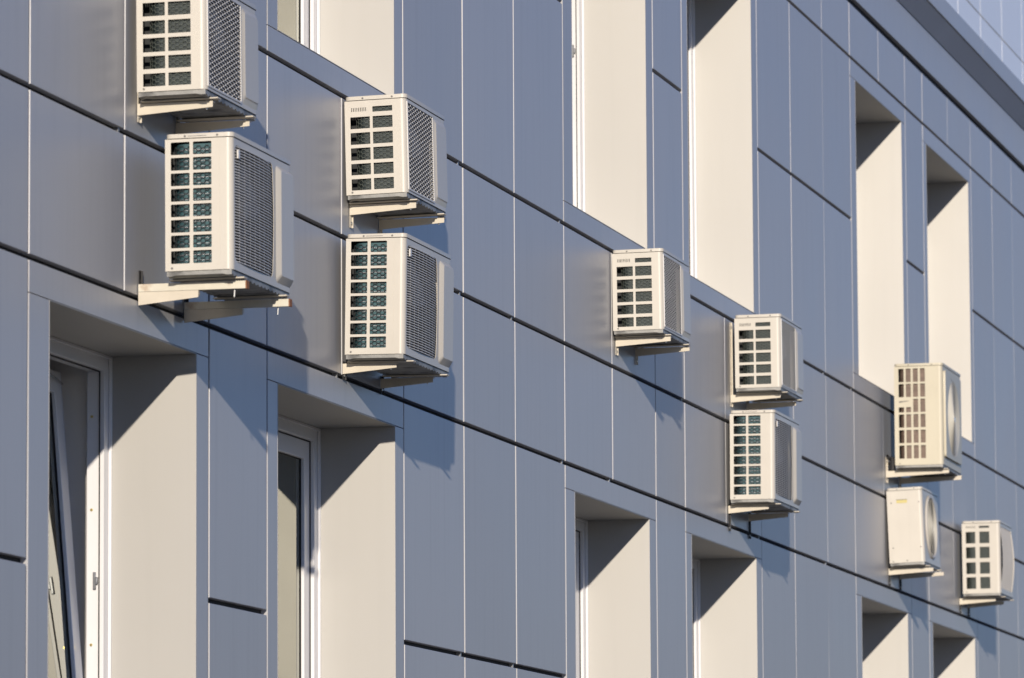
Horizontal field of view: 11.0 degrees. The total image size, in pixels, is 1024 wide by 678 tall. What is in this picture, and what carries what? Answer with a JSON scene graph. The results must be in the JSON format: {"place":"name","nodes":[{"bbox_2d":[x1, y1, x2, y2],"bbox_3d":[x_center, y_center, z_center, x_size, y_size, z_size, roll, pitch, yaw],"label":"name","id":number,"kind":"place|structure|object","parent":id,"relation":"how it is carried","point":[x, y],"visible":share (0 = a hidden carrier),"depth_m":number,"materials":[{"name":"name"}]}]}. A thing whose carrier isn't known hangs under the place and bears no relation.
{"place":"outdoors","nodes":[
{"label":"outdoors","id":0,"kind":"place"},
{"label":"ground","id":1,"kind":"structure","parent":0,"visible":0},
{"bbox_2d":[0,0,1023,677],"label":"office building","id":2,"kind":"structure","parent":1,"relation":"on","point":[534,482],"depth_m":27.04,"materials":[{"name":"metal"}]},
{"bbox_2d":[20,260,207,677],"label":"window","id":3,"kind":"structure","parent":2,"relation":"in","point":[116,560],"depth_m":21.31,"materials":[{"name":"plastic"}]},
{"bbox_2d":[137,92,214,122],"bbox_3d":[-1.303,-1.089,20.700,0.306,0.490,0.036,-2,-7,14],"label":"wall bracket","id":4,"kind":"object","parent":2,"relation":"attached to","point":[149,108],"depth_m":20.67,"materials":[{"name":"metal"}]},
{"bbox_2d":[136,0,258,122],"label":"air conditioner","id":5,"kind":"object","parent":4,"relation":"on","point":[194,50],"visible":0.99,"depth_m":20.64,"materials":[{"name":"beige metal"}]},
{"bbox_2d":[138,270,248,304],"bbox_3d":[-1.230,-0.203,20.602,0.438,0.137,0.035,-2,-7,14],"label":"wall bracket","id":6,"kind":"object","parent":2,"relation":"attached to","point":[155,293],"depth_m":20.60,"materials":[{"name":"metal"}]},
{"bbox_2d":[165,132,293,300],"bbox_3d":[-1.104,-0.471,20.899,0.304,0.558,0.818,-2,-7,14],"label":"air conditioner","id":7,"kind":"object","parent":6,"relation":"on","point":[229,206],"visible":0.96,"depth_m":20.56,"materials":[{"name":"beige metal"}]},
{"bbox_2d":[175,117,251,133],"bbox_3d":[-1.185,-1.034,21.183,0.306,0.490,0.036,-2,-7,14],"label":"wall bracket","id":8,"kind":"object","parent":2,"relation":"attached to","point":[185,128],"depth_m":21.15,"materials":[{"name":"metal"}]},
{"bbox_2d":[184,299,291,322],"bbox_3d":[-1.088,-0.138,21.181,0.438,0.137,0.035,-2,-7,14],"label":"wall bracket","id":9,"kind":"object","parent":2,"relation":"attached to","point":[197,311],"depth_m":21.18,"materials":[{"name":"metal"}]},
{"bbox_2d":[261,0,401,98],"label":"window","id":10,"kind":"structure","parent":2,"relation":"in","point":[351,48],"depth_m":24.57,"materials":[{"name":"plastic"}]},
{"bbox_2d":[261,351,403,677],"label":"window","id":11,"kind":"structure","parent":2,"relation":"in","point":[335,504],"depth_m":24.29,"materials":[{"name":"plastic"}]},
{"bbox_2d":[343,361,398,379],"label":"wall bracket","id":12,"kind":"object","parent":2,"relation":"attached to","point":[354,367],"depth_m":23.47,"materials":[{"name":"metal"}]},
{"bbox_2d":[349,202,417,227],"bbox_3d":[-0.570,-0.757,23.694,0.306,0.520,0.036,-2,-7,14],"label":"wall bracket","id":13,"kind":"object","parent":2,"relation":"attached to","point":[362,209],"depth_m":23.66,"materials":[{"name":"metal"}]},
{"bbox_2d":[344,93,447,219],"bbox_3d":[-0.514,-0.809,23.926,0.314,0.466,0.708,-3,-7,13],"label":"air conditioner","id":14,"kind":"object","parent":13,"relation":"on","point":[395,148],"visible":0.98,"depth_m":23.62,"materials":[{"name":"metal"}]},
{"bbox_2d":[380,376,434,394],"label":"wall bracket","id":15,"kind":"object","parent":2,"relation":"attached to","point":[390,382],"depth_m":24.09,"materials":[{"name":"metal"}]},
{"bbox_2d":[345,233,453,377],"bbox_3d":[-0.500,-0.141,23.779,0.304,0.559,0.818,-1,-7,14],"label":"air conditioner","id":16,"kind":"object","parent":15,"relation":"on","point":[399,299],"visible":0.98,"depth_m":23.44,"materials":[{"name":"white metal"}]},
{"bbox_2d":[379,216,445,232],"bbox_3d":[-0.452,-0.702,24.177,0.306,0.520,0.036,-2,-7,14],"label":"wall bracket","id":17,"kind":"object","parent":2,"relation":"attached to","point":[391,223],"depth_m":24.14,"materials":[{"name":"metal"}]},
{"bbox_2d":[557,0,653,251],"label":"window","id":18,"kind":"structure","parent":2,"relation":"in","point":[607,100],"depth_m":29.95,"materials":[{"name":"plastic"}]},
{"bbox_2d":[561,465,656,677],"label":"window","id":19,"kind":"structure","parent":2,"relation":"in","point":[611,576],"depth_m":29.63,"materials":[{"name":"plastic"}]},
{"bbox_2d":[615,336,671,354],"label":"wall bracket","id":20,"kind":"object","parent":2,"relation":"attached to","point":[629,341],"depth_m":28.91,"materials":[{"name":"metal"}]},
{"bbox_2d":[612,248,690,347],"bbox_3d":[0.767,-0.216,29.169,0.314,0.466,0.708,-3,-7,13],"label":"air conditioner","id":21,"kind":"object","parent":20,"relation":"on","point":[651,291],"visible":0.98,"depth_m":28.86,"materials":[{"name":"metal"}]},
{"bbox_2d":[635,346,690,364],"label":"wall bracket","id":22,"kind":"object","parent":2,"relation":"attached to","point":[649,351],"depth_m":29.39,"materials":[{"name":"metal"}]},
{"bbox_2d":[677,0,758,321],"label":"window","id":23,"kind":"structure","parent":2,"relation":"in","point":[718,91],"depth_m":32.97,"materials":[{"name":"plastic"}]},
{"bbox_2d":[685,511,762,677],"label":"window","id":24,"kind":"structure","parent":2,"relation":"in","point":[724,632],"depth_m":32.63,"materials":[{"name":"plastic"}]},
{"bbox_2d":[728,504,769,530],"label":"wall bracket","id":25,"kind":"object","parent":2,"relation":"attached to","point":[737,509],"depth_m":31.80,"materials":[{"name":"metal"}]},
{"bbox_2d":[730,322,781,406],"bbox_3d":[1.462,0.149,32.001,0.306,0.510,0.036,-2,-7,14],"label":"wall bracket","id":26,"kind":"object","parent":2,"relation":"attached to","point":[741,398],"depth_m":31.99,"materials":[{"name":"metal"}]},
{"bbox_2d":[734,314,803,402],"bbox_3d":[1.557,0.123,32.221,0.314,0.466,0.708,-2,-7,14],"label":"air conditioner","id":27,"kind":"object","parent":26,"relation":"attached to","point":[768,353],"visible":0.99,"depth_m":31.91,"materials":[{"name":"metal"}]},
{"bbox_2d":[748,512,788,538],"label":"wall bracket","id":28,"kind":"object","parent":2,"relation":"attached to","point":[754,517],"depth_m":32.40,"materials":[{"name":"metal"}]},
{"bbox_2d":[730,410,801,513],"bbox_3d":[1.529,0.745,32.110,0.304,0.558,0.818,-2,-7,14],"label":"air conditioner","id":29,"kind":"object","parent":28,"relation":"on","point":[765,457],"visible":0.99,"depth_m":31.75,"materials":[{"name":"white metal"}]},
{"bbox_2d":[747,401,796,409],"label":"wall bracket","id":30,"kind":"object","parent":2,"relation":"attached to","point":[754,406],"depth_m":32.45,"materials":[{"name":"metal"}]},
{"bbox_2d":[848,58,907,413],"bbox_3d":[2.408,-0.661,37.481,0.364,2.273,2.277,-2,-7,14],"label":"window","id":31,"kind":"structure","parent":2,"relation":"in","point":[877,120],"depth_m":38.38,"materials":[{"name":"plastic"}]},
{"bbox_2d":[856,577,912,677],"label":"window","id":32,"kind":"structure","parent":2,"relation":"in","point":[883,615],"depth_m":38.08,"materials":[{"name":"plastic"}]},
{"bbox_2d":[889,567,932,585],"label":"wall bracket","id":33,"kind":"object","parent":2,"relation":"attached to","point":[894,571],"depth_m":37.29,"materials":[{"name":"metal"}]},
{"bbox_2d":[886,487,941,571],"bbox_3d":[2.835,1.349,37.558,0.284,0.552,0.708,-4,-7,13],"label":"air conditioner","id":34,"kind":"object","parent":33,"relation":"on","point":[913,526],"visible":0.91,"depth_m":37.24,"materials":[{"name":"beige metal"}]},
{"bbox_2d":[885,454,948,482],"bbox_3d":[2.840,0.902,37.331,0.454,0.201,0.098,-2,-7,14],"label":"wall bracket","id":35,"kind":"object","parent":2,"relation":"attached to","point":[891,472],"depth_m":37.31,"materials":[{"name":"metal"}]},
{"bbox_2d":[894,363,962,477],"bbox_3d":[2.941,0.581,37.620,0.376,0.738,0.828,-2,-7,14],"label":"air conditioner","id":36,"kind":"object","parent":35,"relation":"on","point":[927,411],"visible":1,"depth_m":37.25,"materials":[{"name":"beige metal"}]},
{"bbox_2d":[900,571,943,589],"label":"wall bracket","id":37,"kind":"object","parent":2,"relation":"attached to","point":[917,575],"depth_m":37.73,"materials":[{"name":"metal"}]},
{"bbox_2d":[899,476,961,487],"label":"wall bracket","id":38,"kind":"object","parent":2,"relation":"attached to","point":[916,480],"depth_m":37.84,"materials":[{"name":"metal"}]},
{"bbox_2d":[921,125,974,457],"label":"window","id":39,"kind":"structure","parent":2,"relation":"in","point":[947,274],"depth_m":41.44,"materials":[{"name":"plastic"}]},
{"bbox_2d":[929,605,977,677],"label":"window","id":40,"kind":"structure","parent":2,"relation":"in","point":[955,655],"depth_m":41.11,"materials":[{"name":"plastic"}]},
{"bbox_2d":[959,597,995,612],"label":"wall bracket","id":41,"kind":"object","parent":2,"relation":"attached to","point":[969,600],"depth_m":40.37,"materials":[{"name":"metal"}]},
{"bbox_2d":[962,520,1014,600],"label":"air conditioner","id":42,"kind":"object","parent":41,"relation":"on","point":[988,559],"visible":1,"depth_m":40.31,"materials":[{"name":"beige metal"}]},
{"bbox_2d":[968,601,1003,616],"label":"wall bracket","id":43,"kind":"object","parent":2,"relation":"attached to","point":[981,604],"depth_m":40.77,"materials":[{"name":"metal"}]}
]}

